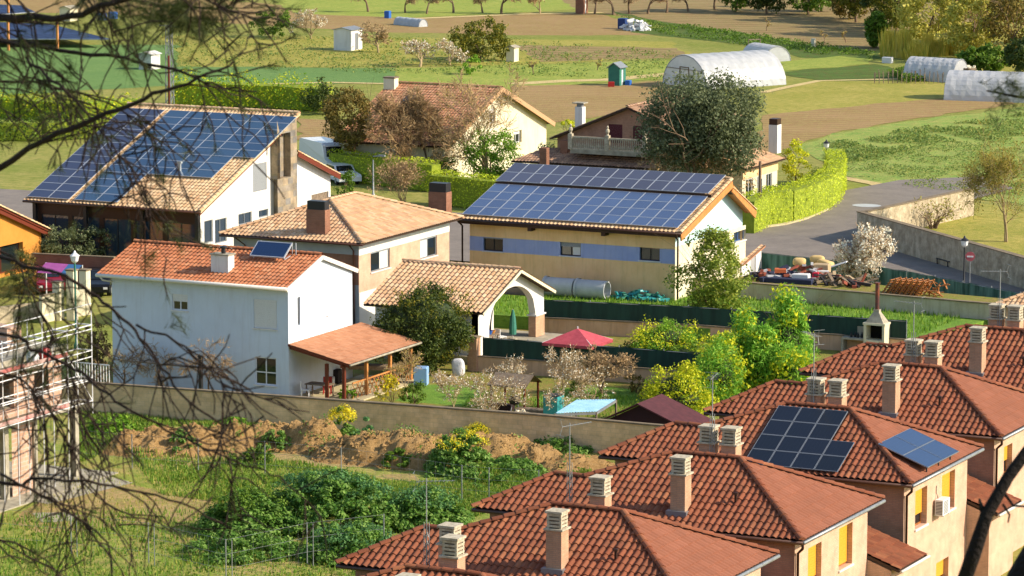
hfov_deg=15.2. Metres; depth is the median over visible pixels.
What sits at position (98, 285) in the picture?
parked car
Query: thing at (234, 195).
solar house
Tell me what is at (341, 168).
parked car
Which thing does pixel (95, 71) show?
field
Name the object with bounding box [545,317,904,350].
garden wall
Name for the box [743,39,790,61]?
polytunnel
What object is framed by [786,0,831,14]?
woodland tree
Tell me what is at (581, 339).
red parasol
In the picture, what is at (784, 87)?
path
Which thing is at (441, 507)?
weed patch
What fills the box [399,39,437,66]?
meadow tree
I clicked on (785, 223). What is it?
kerb
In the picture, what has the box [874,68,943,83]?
plant stakes
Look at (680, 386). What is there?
lime bush
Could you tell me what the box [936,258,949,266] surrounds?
bench
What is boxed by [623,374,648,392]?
garden bush
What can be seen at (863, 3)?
woodland tree
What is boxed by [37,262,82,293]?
pink awning
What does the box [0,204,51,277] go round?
orange house
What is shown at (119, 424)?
weed patch
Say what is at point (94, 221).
window
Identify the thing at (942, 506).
air conditioner
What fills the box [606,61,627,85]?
green shed
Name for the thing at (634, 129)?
window
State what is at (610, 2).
orchard tree
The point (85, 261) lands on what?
yard wall
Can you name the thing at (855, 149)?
crop plants
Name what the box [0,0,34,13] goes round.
solar canopy
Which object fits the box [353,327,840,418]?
garden ground
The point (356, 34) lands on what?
door
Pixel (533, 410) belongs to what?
planter box
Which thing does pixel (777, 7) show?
woodland tree
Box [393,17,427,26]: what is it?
tunnel
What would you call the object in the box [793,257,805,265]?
sand sack
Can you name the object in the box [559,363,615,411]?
fruit tree
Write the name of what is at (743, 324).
leafy shrub
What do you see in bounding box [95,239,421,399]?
white house
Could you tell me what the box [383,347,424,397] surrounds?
fruit tree
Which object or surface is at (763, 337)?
leafy shrub
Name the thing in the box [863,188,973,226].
stone wall
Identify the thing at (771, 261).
screened fence
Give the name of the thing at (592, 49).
field
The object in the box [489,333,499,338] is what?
garden table
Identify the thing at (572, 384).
garden bush
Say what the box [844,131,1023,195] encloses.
crop plants
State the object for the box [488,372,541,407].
gazebo
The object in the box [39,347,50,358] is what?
red sack
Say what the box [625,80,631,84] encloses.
blue tub
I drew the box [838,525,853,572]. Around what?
window
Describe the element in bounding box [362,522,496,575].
brick house
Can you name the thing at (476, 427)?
weed patch
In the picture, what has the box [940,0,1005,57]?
woodland tree
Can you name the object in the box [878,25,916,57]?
reed clump
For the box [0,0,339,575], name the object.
pine tree
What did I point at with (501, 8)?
orchard tree
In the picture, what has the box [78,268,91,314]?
yard pillar
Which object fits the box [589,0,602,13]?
orchard tree
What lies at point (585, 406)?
sheet shelter
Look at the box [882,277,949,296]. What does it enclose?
pallet stack
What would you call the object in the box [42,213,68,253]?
window
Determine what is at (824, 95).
field
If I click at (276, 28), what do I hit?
meadow bush
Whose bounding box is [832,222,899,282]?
blossom tree
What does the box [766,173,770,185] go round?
window
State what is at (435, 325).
round bush
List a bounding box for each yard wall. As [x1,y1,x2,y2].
[0,302,39,323]
[31,253,115,286]
[38,293,55,322]
[78,288,90,316]
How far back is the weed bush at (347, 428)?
188.87 m
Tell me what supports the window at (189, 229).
in the solar house at (234, 195)
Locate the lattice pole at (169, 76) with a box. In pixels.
[161,25,175,106]
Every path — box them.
[268,82,383,83]
[419,12,602,18]
[511,73,663,84]
[761,78,896,92]
[847,177,880,184]
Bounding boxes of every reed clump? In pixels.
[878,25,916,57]
[899,38,929,59]
[917,30,950,55]
[949,35,978,55]
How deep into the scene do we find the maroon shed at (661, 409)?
187.93 m
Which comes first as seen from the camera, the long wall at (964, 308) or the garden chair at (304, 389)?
the garden chair at (304, 389)
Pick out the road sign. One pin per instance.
(970, 256)
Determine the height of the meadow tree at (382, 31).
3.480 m
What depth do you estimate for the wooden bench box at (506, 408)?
197.51 m
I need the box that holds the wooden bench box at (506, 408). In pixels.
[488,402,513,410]
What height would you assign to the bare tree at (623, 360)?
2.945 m
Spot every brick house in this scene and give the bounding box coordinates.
[335,474,779,575]
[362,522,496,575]
[470,423,930,575]
[597,376,1023,575]
[702,338,1023,551]
[798,303,1023,391]
[995,292,1023,325]
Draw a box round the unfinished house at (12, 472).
[0,341,117,512]
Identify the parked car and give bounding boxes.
[33,266,64,293]
[87,267,111,295]
[326,162,361,184]
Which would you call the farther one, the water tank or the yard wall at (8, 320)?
the yard wall at (8, 320)
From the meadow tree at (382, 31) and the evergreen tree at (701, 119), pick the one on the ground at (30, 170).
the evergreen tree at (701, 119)
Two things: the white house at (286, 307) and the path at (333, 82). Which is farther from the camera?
the path at (333, 82)
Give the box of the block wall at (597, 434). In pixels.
[61,379,663,453]
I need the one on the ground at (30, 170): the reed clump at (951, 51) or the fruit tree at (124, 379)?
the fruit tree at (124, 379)
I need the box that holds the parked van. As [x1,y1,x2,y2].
[299,137,341,164]
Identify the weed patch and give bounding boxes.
[81,413,140,433]
[169,428,201,452]
[183,525,299,564]
[194,485,299,537]
[217,416,253,425]
[226,447,274,465]
[257,429,292,450]
[263,465,414,537]
[292,519,394,566]
[349,416,373,435]
[370,484,474,531]
[381,447,411,467]
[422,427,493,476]
[424,457,549,488]
[461,421,490,433]
[493,455,545,477]
[533,435,593,454]
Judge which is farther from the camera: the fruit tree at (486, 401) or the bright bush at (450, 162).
the bright bush at (450, 162)
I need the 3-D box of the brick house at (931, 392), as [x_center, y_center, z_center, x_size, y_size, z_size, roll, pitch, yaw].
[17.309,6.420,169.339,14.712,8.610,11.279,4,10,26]
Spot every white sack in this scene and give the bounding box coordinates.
[26,352,38,361]
[451,358,464,375]
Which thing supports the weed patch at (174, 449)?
on the earth mounds
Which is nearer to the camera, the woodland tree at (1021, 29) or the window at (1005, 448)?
the window at (1005, 448)
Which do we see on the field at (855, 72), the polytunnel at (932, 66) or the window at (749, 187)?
the polytunnel at (932, 66)
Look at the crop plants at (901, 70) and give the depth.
373.59 m
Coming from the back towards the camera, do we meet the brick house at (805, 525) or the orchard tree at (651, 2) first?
the orchard tree at (651, 2)
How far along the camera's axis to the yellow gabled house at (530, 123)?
300.69 m
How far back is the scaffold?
175.63 m
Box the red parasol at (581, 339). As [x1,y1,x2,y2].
[542,326,612,349]
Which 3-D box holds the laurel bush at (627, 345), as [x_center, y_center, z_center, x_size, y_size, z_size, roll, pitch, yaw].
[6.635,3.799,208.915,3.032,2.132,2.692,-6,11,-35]
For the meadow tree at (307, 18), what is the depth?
419.54 m
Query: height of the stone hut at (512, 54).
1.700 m
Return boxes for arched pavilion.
[364,258,561,364]
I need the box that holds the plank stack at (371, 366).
[348,363,396,370]
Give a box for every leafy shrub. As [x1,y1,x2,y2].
[692,334,753,403]
[697,329,754,392]
[717,303,780,391]
[737,322,783,391]
[743,282,831,361]
[757,339,815,383]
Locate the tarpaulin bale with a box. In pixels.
[764,276,814,284]
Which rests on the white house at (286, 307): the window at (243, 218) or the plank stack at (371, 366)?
the plank stack at (371, 366)
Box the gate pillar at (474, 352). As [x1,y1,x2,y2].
[468,335,481,371]
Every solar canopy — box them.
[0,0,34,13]
[0,22,110,50]
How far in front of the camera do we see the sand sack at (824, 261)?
234.82 m
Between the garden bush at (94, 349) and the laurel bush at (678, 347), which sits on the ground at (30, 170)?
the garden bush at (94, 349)
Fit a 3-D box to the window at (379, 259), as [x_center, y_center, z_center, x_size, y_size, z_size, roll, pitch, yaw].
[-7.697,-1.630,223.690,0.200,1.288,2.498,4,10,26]
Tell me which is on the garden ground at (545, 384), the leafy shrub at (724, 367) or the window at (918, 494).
the leafy shrub at (724, 367)
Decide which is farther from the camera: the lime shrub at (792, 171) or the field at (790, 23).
the field at (790, 23)
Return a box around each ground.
[0,0,1023,575]
[0,413,600,575]
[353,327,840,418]
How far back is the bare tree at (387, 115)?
291.12 m
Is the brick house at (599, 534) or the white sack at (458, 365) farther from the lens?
the white sack at (458, 365)
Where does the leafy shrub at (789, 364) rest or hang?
on the ground at (30, 170)
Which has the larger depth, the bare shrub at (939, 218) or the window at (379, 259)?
the bare shrub at (939, 218)
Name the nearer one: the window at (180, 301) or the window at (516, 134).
the window at (180, 301)
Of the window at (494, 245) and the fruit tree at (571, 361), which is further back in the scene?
the window at (494, 245)
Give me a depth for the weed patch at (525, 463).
181.45 m
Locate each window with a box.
[0,243,18,272]
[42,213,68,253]
[73,216,99,254]
[104,218,131,255]
[135,220,162,242]
[167,222,194,242]
[171,294,188,311]
[204,220,211,242]
[215,218,225,243]
[238,212,250,224]
[252,299,277,330]
[253,162,265,191]
[253,356,276,387]
[259,209,266,217]
[297,297,298,324]
[327,287,340,316]
[370,248,390,273]
[420,235,437,259]
[482,237,503,252]
[514,130,519,142]
[559,242,581,257]
[609,124,621,142]
[633,126,642,143]
[638,247,660,262]
[734,230,746,243]
[746,179,751,197]
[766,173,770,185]
[808,545,815,575]
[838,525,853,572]
[914,488,928,531]
[936,559,943,575]
[942,472,955,511]
[1004,445,1007,471]
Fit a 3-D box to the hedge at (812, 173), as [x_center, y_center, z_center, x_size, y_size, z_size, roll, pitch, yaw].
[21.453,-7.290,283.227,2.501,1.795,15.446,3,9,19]
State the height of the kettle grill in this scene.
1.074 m
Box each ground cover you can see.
[92,413,607,467]
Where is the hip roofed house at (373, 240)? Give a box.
[218,182,463,325]
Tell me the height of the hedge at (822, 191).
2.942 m
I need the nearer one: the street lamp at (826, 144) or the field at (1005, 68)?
the street lamp at (826, 144)
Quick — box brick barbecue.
[841,282,890,350]
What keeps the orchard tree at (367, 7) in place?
on the field at (377, 8)
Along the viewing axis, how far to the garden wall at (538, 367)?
208.54 m
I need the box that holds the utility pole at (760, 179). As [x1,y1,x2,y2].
[758,161,761,197]
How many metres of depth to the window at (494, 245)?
235.19 m
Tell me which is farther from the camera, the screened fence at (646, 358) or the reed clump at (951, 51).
the reed clump at (951, 51)
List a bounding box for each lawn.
[396,385,489,405]
[535,385,639,407]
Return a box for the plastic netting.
[610,289,669,301]
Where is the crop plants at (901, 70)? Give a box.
[887,66,926,82]
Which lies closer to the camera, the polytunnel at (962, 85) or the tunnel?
the polytunnel at (962, 85)
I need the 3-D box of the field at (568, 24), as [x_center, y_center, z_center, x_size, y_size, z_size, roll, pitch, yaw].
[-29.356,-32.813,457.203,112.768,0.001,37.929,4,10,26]
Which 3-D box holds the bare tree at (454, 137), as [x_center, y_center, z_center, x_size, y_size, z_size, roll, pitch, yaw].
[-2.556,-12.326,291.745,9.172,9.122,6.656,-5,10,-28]
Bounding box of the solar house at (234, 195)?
[22,102,340,255]
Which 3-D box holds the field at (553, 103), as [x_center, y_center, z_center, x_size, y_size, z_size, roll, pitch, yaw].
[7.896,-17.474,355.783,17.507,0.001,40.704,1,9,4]
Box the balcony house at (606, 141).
[511,94,785,197]
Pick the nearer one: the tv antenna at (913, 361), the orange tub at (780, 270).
the tv antenna at (913, 361)
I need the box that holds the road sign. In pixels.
[965,252,974,282]
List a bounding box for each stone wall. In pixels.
[856,211,1023,288]
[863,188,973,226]
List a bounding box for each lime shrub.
[557,119,574,130]
[780,138,811,181]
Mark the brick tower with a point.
(581, 6)
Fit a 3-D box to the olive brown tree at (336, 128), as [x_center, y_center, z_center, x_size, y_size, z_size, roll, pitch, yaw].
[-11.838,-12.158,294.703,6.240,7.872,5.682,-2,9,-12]
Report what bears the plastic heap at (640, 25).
on the field at (800, 53)
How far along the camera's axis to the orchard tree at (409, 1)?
455.65 m
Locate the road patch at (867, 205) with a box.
[853,204,880,206]
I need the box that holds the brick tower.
[575,0,587,13]
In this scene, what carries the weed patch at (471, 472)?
on the waste ground at (376, 472)
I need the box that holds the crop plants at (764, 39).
[616,14,875,58]
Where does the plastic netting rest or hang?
on the grass terrace at (501, 320)
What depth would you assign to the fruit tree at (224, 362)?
201.51 m
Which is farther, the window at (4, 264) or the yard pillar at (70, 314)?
the window at (4, 264)
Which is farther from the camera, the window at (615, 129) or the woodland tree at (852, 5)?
the woodland tree at (852, 5)
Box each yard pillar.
[51,280,64,320]
[65,268,78,320]
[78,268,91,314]
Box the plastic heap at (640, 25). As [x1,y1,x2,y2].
[619,18,650,30]
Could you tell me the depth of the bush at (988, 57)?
377.86 m
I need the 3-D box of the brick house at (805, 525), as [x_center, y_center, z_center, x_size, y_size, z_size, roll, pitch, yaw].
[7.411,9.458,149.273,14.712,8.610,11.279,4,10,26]
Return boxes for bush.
[4,247,44,294]
[39,223,114,255]
[76,322,111,379]
[248,8,299,36]
[325,404,356,435]
[337,385,356,398]
[369,278,477,376]
[398,379,426,403]
[439,152,471,175]
[447,15,512,62]
[456,126,523,179]
[458,54,482,74]
[568,380,584,393]
[587,392,610,399]
[618,340,639,355]
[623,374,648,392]
[626,314,711,351]
[636,358,719,415]
[659,341,708,352]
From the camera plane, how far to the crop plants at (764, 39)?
419.13 m
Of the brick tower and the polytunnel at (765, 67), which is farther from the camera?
the brick tower
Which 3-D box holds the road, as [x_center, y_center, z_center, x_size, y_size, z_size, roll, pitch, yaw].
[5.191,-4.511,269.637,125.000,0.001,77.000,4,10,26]
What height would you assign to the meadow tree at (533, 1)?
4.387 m
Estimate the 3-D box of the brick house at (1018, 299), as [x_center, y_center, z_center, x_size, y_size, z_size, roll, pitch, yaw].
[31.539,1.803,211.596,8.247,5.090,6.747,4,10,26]
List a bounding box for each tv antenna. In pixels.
[413,471,454,565]
[556,418,590,501]
[704,372,719,452]
[802,330,822,402]
[897,297,923,362]
[983,264,1010,325]
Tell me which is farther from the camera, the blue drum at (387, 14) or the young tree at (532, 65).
the blue drum at (387, 14)
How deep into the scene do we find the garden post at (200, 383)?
201.16 m
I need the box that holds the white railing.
[75,362,109,381]
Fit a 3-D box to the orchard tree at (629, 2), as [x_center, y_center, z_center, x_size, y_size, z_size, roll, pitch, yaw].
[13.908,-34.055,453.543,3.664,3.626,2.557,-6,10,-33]
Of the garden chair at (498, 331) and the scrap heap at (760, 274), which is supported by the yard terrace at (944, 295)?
the scrap heap at (760, 274)
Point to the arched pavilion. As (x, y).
(489, 286)
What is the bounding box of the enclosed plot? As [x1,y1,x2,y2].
[923,203,1023,254]
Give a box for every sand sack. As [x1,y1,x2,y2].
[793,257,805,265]
[810,255,824,262]
[817,259,833,267]
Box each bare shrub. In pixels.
[365,152,426,204]
[635,141,768,194]
[914,196,967,228]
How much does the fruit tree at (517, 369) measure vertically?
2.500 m
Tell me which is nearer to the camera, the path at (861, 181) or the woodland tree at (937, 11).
the path at (861, 181)
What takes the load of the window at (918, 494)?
in the brick house at (906, 469)
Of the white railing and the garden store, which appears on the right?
the garden store
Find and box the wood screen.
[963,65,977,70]
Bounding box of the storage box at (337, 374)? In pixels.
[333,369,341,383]
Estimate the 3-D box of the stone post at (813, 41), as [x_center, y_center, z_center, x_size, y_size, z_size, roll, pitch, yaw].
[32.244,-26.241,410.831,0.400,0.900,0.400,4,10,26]
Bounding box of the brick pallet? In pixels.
[0,323,24,350]
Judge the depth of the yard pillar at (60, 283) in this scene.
227.58 m
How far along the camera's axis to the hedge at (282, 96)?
348.39 m
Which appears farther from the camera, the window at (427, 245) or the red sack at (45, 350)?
the window at (427, 245)
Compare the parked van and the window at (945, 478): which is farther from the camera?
the parked van
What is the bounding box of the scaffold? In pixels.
[0,303,92,504]
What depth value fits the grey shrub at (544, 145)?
290.22 m
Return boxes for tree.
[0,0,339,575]
[90,347,151,382]
[126,338,175,385]
[176,335,236,388]
[287,8,327,38]
[319,79,388,153]
[333,169,356,194]
[351,0,368,11]
[358,21,394,52]
[362,91,421,160]
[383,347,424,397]
[396,83,447,160]
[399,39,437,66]
[404,0,418,12]
[416,63,528,172]
[422,0,439,13]
[428,368,470,406]
[436,37,469,65]
[439,0,454,12]
[454,366,513,408]
[467,376,530,409]
[471,0,487,12]
[493,353,533,396]
[500,0,520,13]
[527,0,544,13]
[528,61,536,73]
[539,365,572,412]
[542,343,595,393]
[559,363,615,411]
[575,343,637,394]
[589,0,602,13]
[591,0,614,14]
[622,0,638,13]
[630,67,772,178]
[647,0,667,13]
[655,224,755,309]
[672,0,688,11]
[718,0,747,11]
[746,0,787,13]
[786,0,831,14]
[819,30,827,43]
[827,0,875,19]
[832,0,873,21]
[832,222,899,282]
[859,0,897,28]
[863,10,889,47]
[869,0,926,35]
[874,0,929,19]
[892,0,964,41]
[929,0,962,32]
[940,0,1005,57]
[951,115,1023,241]
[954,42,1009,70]
[955,0,992,29]
[980,0,1023,53]
[983,0,1019,32]
[997,0,1023,35]
[1001,36,1023,71]
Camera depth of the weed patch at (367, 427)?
188.95 m
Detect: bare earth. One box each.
[14,484,216,532]
[147,451,572,475]
[155,459,222,467]
[382,474,422,482]
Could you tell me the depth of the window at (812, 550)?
144.37 m
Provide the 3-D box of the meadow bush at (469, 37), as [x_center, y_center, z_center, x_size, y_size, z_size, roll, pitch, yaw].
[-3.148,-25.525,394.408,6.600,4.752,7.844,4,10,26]
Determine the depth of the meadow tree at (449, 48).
389.25 m
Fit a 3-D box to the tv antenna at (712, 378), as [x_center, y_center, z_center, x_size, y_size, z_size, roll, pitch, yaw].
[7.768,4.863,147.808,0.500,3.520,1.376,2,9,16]
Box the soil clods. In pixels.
[96,416,610,477]
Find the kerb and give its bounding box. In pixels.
[766,208,827,227]
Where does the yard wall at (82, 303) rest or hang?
on the ground at (30, 170)
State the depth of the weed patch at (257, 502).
168.24 m
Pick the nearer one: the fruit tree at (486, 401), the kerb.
the fruit tree at (486, 401)
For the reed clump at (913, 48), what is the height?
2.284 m
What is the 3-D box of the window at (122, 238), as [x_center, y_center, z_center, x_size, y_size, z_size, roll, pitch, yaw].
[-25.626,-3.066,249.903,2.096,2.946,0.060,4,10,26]
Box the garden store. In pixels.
[740,244,765,276]
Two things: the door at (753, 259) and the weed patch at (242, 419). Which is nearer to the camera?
the weed patch at (242, 419)
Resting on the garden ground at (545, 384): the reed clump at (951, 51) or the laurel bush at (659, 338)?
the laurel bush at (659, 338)
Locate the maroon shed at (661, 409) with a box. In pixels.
[603,394,711,425]
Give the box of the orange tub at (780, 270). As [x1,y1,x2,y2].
[775,268,785,272]
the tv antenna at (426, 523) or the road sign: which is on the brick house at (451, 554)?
the tv antenna at (426, 523)
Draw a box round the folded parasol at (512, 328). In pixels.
[509,309,516,339]
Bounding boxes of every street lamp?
[70,251,79,348]
[372,155,385,194]
[823,139,828,150]
[960,236,968,281]
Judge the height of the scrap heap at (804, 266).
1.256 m
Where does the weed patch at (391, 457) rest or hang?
on the earth mounds
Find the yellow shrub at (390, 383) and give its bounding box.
[374,374,401,402]
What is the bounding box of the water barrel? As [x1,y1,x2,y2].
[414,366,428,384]
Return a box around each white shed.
[139,50,161,69]
[332,25,363,50]
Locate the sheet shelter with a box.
[554,399,616,417]
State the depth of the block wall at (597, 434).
191.43 m
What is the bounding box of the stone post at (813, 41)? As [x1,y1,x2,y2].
[811,38,815,46]
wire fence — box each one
[0,509,383,575]
[38,426,538,497]
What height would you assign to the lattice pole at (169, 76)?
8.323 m
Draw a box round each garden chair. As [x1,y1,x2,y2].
[300,380,309,396]
[323,377,331,394]
[495,328,506,338]
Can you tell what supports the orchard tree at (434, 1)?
on the field at (377, 8)
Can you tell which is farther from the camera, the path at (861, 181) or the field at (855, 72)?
the field at (855, 72)
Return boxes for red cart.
[608,82,613,86]
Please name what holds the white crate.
on the yard terrace at (944, 295)
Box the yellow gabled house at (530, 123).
[333,76,555,176]
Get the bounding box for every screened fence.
[483,336,700,369]
[544,299,906,338]
[761,251,1020,298]
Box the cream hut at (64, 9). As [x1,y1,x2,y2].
[59,5,78,20]
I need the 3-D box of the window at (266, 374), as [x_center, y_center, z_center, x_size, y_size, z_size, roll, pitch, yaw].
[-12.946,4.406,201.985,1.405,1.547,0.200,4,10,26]
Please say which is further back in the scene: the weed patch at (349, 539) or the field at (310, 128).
the field at (310, 128)
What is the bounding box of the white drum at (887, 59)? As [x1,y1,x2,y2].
[882,57,892,62]
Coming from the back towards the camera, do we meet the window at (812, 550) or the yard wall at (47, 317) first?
the yard wall at (47, 317)
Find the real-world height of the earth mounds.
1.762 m
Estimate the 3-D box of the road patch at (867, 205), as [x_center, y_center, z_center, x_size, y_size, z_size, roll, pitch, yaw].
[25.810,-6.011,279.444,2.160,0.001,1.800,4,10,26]
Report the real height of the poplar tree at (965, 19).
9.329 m
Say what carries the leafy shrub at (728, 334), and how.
on the garden ground at (545, 384)
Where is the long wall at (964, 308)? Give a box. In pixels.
[693,279,1005,324]
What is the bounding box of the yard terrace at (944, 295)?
[736,274,1002,302]
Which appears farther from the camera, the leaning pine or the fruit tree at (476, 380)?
the fruit tree at (476, 380)
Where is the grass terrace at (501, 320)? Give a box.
[494,294,987,340]
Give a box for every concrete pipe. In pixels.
[542,276,574,296]
[573,278,610,298]
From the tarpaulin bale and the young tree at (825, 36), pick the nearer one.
the tarpaulin bale
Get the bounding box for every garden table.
[304,381,334,396]
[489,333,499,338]
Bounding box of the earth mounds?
[102,418,614,477]
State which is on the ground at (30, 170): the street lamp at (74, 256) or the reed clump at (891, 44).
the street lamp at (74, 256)
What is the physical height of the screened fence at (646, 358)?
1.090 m
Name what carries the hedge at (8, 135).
on the ground at (30, 170)
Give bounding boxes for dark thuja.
[299,77,344,111]
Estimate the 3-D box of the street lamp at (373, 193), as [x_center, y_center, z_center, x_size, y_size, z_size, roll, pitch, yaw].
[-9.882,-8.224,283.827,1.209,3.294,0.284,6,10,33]
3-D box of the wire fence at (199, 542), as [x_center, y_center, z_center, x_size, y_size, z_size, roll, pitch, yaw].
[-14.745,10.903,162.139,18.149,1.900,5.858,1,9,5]
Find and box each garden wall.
[467,355,696,387]
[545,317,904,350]
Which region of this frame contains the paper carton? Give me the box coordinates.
[812,263,830,272]
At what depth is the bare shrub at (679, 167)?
274.88 m
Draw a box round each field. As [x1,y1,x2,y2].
[0,0,649,35]
[0,45,396,95]
[160,35,692,66]
[270,0,574,16]
[297,119,343,139]
[395,60,669,88]
[511,81,679,121]
[518,45,684,61]
[562,0,987,50]
[615,12,880,59]
[757,98,1014,151]
[761,80,944,113]
[780,53,874,70]
[785,64,899,80]
[799,107,1023,204]
[879,24,1023,71]
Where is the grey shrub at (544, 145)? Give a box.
[538,141,555,148]
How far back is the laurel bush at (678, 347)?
206.81 m
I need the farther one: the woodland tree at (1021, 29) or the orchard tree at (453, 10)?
the orchard tree at (453, 10)
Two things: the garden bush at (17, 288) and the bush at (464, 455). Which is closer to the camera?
the bush at (464, 455)
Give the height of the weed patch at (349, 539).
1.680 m
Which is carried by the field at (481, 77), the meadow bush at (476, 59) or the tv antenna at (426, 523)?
the meadow bush at (476, 59)
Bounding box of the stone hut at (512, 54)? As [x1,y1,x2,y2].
[504,44,519,61]
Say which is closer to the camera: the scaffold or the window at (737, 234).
the scaffold
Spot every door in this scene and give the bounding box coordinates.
[311,192,326,199]
[355,33,357,49]
[750,257,754,271]
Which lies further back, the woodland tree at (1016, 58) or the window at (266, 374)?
the woodland tree at (1016, 58)
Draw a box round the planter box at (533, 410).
[515,406,542,412]
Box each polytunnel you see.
[663,50,785,88]
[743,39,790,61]
[903,56,966,82]
[944,70,1023,102]
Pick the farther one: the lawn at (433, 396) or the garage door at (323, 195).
the garage door at (323, 195)
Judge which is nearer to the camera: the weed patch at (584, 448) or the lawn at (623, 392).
the weed patch at (584, 448)
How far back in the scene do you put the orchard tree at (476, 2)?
455.64 m
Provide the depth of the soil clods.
185.31 m
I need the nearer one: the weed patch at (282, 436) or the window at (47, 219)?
the weed patch at (282, 436)
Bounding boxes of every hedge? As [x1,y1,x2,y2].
[0,89,139,119]
[0,111,114,141]
[172,67,334,112]
[326,148,442,191]
[427,169,499,208]
[742,148,847,233]
[765,167,825,190]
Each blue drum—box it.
[384,11,390,17]
[618,18,627,28]
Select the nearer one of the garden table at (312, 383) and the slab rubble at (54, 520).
the slab rubble at (54, 520)
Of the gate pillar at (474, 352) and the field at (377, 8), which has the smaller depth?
the gate pillar at (474, 352)
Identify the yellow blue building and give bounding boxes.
[457,163,756,300]
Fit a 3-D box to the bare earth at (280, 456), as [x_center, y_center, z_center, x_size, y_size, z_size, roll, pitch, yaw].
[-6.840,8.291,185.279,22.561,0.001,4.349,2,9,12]
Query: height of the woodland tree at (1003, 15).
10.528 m
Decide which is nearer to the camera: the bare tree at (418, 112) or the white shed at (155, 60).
the bare tree at (418, 112)
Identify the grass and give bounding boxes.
[34,457,227,511]
[461,392,648,416]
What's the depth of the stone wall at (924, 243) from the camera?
248.77 m
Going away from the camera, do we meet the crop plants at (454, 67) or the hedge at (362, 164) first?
the hedge at (362, 164)
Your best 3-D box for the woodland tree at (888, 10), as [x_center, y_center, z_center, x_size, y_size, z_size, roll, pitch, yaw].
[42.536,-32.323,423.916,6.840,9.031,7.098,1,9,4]
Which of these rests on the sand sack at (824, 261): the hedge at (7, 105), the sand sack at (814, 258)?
the sand sack at (814, 258)
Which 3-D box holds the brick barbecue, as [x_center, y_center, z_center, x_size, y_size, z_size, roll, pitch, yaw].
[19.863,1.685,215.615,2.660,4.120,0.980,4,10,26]
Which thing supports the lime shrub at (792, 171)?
on the ground at (30, 170)
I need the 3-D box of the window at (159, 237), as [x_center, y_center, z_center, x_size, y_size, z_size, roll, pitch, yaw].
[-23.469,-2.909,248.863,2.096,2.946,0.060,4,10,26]
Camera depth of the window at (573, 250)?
232.91 m
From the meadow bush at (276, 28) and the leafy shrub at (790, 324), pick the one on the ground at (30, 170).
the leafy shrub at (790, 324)
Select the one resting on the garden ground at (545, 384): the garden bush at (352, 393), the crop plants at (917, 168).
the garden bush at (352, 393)
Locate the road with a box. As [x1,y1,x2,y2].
[0,176,1023,292]
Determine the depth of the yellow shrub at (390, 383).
199.79 m
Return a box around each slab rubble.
[32,512,73,522]
[35,476,132,503]
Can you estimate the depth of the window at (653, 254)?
230.70 m
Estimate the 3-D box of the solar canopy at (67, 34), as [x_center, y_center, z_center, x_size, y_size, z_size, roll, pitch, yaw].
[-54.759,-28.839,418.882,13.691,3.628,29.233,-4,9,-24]
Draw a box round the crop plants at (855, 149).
[821,112,1023,161]
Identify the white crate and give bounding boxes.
[792,273,810,278]
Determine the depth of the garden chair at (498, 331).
216.13 m
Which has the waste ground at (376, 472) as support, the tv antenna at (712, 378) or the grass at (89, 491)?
the grass at (89, 491)
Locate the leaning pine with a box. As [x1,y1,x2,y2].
[958,68,1023,575]
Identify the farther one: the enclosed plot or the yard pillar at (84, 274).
the enclosed plot
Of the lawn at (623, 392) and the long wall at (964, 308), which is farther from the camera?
the long wall at (964, 308)
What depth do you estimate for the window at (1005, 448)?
164.43 m
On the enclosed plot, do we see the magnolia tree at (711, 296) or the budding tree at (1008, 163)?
the budding tree at (1008, 163)
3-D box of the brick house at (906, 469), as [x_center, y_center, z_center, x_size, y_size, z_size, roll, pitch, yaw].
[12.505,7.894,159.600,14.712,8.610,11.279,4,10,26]
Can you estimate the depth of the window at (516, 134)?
303.92 m
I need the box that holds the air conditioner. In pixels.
[934,486,949,516]
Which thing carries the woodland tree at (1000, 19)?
on the ground at (30, 170)
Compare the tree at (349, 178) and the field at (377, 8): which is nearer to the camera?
the tree at (349, 178)
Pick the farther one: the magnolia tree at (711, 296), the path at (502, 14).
the path at (502, 14)
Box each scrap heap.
[744,264,811,281]
[786,262,832,278]
[813,271,878,288]
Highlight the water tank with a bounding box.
[543,393,564,413]
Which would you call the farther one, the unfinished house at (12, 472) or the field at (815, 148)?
the field at (815, 148)
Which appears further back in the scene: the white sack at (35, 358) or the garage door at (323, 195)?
the garage door at (323, 195)
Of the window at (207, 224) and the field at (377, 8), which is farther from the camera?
the field at (377, 8)
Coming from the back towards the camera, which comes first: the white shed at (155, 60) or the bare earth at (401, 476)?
the white shed at (155, 60)
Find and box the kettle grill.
[508,395,520,410]
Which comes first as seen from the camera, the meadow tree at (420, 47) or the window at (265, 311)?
the window at (265, 311)
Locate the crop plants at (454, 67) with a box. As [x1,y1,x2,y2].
[161,34,675,79]

